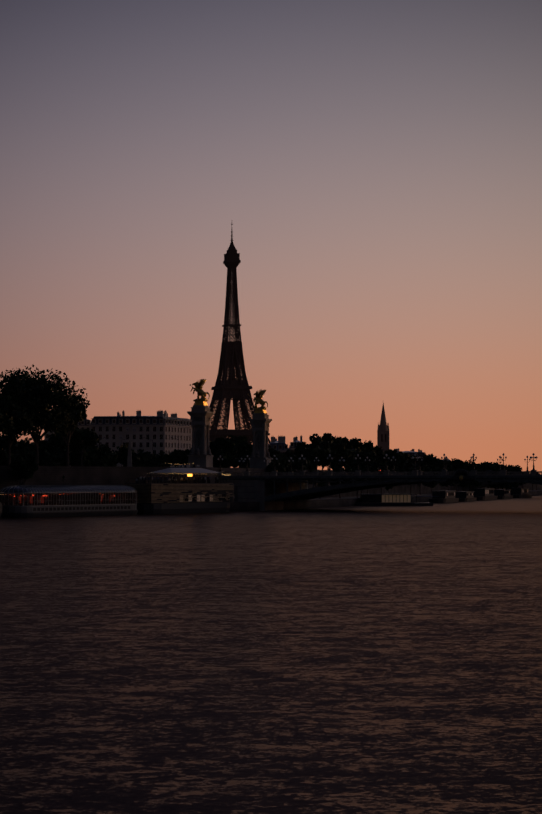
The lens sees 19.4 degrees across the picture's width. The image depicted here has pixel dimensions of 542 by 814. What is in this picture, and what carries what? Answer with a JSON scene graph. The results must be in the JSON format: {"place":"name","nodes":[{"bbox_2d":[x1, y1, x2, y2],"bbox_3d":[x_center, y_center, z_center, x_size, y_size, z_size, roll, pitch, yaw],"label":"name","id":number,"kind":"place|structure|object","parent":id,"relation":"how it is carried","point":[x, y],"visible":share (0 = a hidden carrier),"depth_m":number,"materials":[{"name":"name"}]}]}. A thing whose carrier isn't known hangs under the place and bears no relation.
{"place":"outdoors","nodes":[
{"label":"outdoors","id":0,"kind":"place"},
{"bbox_2d":[44,426,89,447],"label":"block walls","id":1,"kind":"structure","parent":0,"point":[46,436],"depth_m":798.14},
{"bbox_2d":[77,417,91,425],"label":"building","id":2,"kind":"structure","parent":1,"relation":"on","point":[86,422],"depth_m":798.54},
{"bbox_2d":[89,424,191,466],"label":"esplanade walls","id":3,"kind":"structure","parent":0,"point":[160,436],"depth_m":699.10,"materials":[{"name":"beige stone"}]},
{"bbox_2d":[91,410,191,425],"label":"roof","id":4,"kind":"structure","parent":3,"relation":"on","point":[160,418],"depth_m":700.25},
{"bbox_2d":[178,464,199,467],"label":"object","id":5,"kind":"structure","parent":0,"point":[185,466],"depth_m":405.31,"materials":[{"name":"grey fabric"}]},
{"bbox_2d":[0,495,541,813],"bbox_3d":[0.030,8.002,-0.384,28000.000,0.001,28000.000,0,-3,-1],"label":"river water","id":6,"kind":"structure","parent":0,"point":[362,660],"depth_m":70.14,"materials":[{"name":"black liquid"}]},
{"bbox_2d":[0,492,3,517],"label":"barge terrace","id":7,"kind":"structure","parent":6,"relation":"in","point":[1,504],"depth_m":334.23,"materials":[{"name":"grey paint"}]},
{"bbox_2d":[0,485,137,517],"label":"tour boat","id":8,"kind":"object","parent":6,"relation":"in","point":[30,501],"depth_m":350.60,"materials":[{"name":"grey paint"}]},
{"bbox_2d":[124,462,233,513],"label":"houseboat","id":9,"kind":"object","parent":6,"relation":"in","point":[172,498],"depth_m":384.78,"materials":[{"name":"grey paint"}]},
{"bbox_2d":[135,476,221,482],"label":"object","id":10,"kind":"object","parent":9,"relation":"on","point":[199,479],"depth_m":386.90,"materials":[{"name":"brown wood"}]},
{"bbox_2d":[218,453,541,510],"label":"bridge","id":11,"kind":"structure","parent":6,"relation":"on","point":[274,490],"depth_m":417.43,"materials":[{"name":"metal"}]},
{"bbox_2d":[356,494,438,505],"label":"floating pavilion","id":12,"kind":"structure","parent":6,"relation":"on","point":[385,499],"depth_m":499.19,"materials":[{"name":"grey paint"}]},
{"bbox_2d":[428,488,531,502],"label":"houseboats","id":13,"kind":"object","parent":6,"relation":"in","point":[480,494],"depth_m":637.38,"materials":[{"name":"grey paint"}]},
{"bbox_2d":[0,466,541,511],"bbox_3d":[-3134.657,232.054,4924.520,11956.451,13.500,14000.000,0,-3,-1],"label":"quay","id":14,"kind":"structure","parent":0,"point":[88,475],"depth_m":406.98,"materials":[{"name":"stone"}]},
{"bbox_2d":[0,365,111,465],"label":"quay trees","id":15,"kind":"object","parent":14,"relation":"on","point":[27,401],"depth_m":389.32,"materials":[{"name":"green plant"}]},
{"bbox_2d":[88,442,190,466],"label":"trees","id":16,"kind":"object","parent":14,"relation":"on","point":[175,457],"depth_m":594.68,"materials":[{"name":"green plant"}]},
{"bbox_2d":[187,401,213,466],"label":"pylon","id":17,"kind":"object","parent":14,"relation":"on","point":[200,414],"depth_m":418.26,"materials":[{"name":"stone"}]},
{"bbox_2d":[189,379,209,401],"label":"statue","id":18,"kind":"object","parent":17,"relation":"on","point":[199,390],"depth_m":419.74,"materials":[{"name":"gold metal"}]},
{"bbox_2d":[209,224,270,444],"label":"lattice tower","id":19,"kind":"structure","parent":14,"relation":"on","point":[227,387],"depth_m":1978.64,"materials":[{"name":"brown metal"}]},
{"bbox_2d":[100,437,380,471],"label":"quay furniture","id":20,"kind":"object","parent":14,"relation":"on","point":[129,460],"depth_m":468.57,"materials":[{"name":"black metal"}]},
{"bbox_2d":[249,409,271,468],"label":"pylon","id":21,"kind":"object","parent":14,"relation":"on","point":[260,420],"depth_m":466.56,"materials":[{"name":"stone"}]},
{"bbox_2d":[247,389,267,409],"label":"statue","id":22,"kind":"object","parent":21,"relation":"on","point":[258,397],"depth_m":467.96,"materials":[{"name":"gold metal"}]},
{"bbox_2d":[209,433,524,489],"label":"trees","id":23,"kind":"object","parent":14,"relation":"on","point":[232,450],"depth_m":562.52,"materials":[{"name":"green plant"}]},
{"bbox_2d":[469,482,541,491],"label":"pont des invalides","id":24,"kind":"object","parent":14,"relation":"on","point":[484,484],"depth_m":749.30,"materials":[{"name":"stone"}]},
{"bbox_2d":[0,0,541,474],"label":"sky","id":25,"kind":"structure","parent":0,"point":[374,167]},
{"bbox_2d":[377,403,388,451],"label":"church steeple","id":26,"kind":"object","parent":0,"point":[383,435],"depth_m":1448.82,"materials":[{"name":"grey stone"}]},
{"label":"quay block walls","id":27,"kind":"object","parent":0,"visible":0},
{"bbox_2d":[268,435,287,449],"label":"building","id":28,"kind":"structure","parent":27,"relation":"on","point":[280,444],"depth_m":721.51,"materials":[{"name":"metal"}]},
{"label":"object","id":29,"kind":"structure","parent":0},
{"bbox_2d":[288,435,305,447],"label":"building","id":30,"kind":"structure","parent":29,"relation":"on","point":[293,444],"depth_m":728.15,"materials":[{"name":"grey metal"}]},
{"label":"block walls","id":31,"kind":"object","parent":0,"visible":0},
{"bbox_2d":[396,448,425,456],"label":"building","id":32,"kind":"structure","parent":31,"relation":"on","point":[418,453],"depth_m":1304.00,"materials":[{"name":"grey metal"}]}
]}

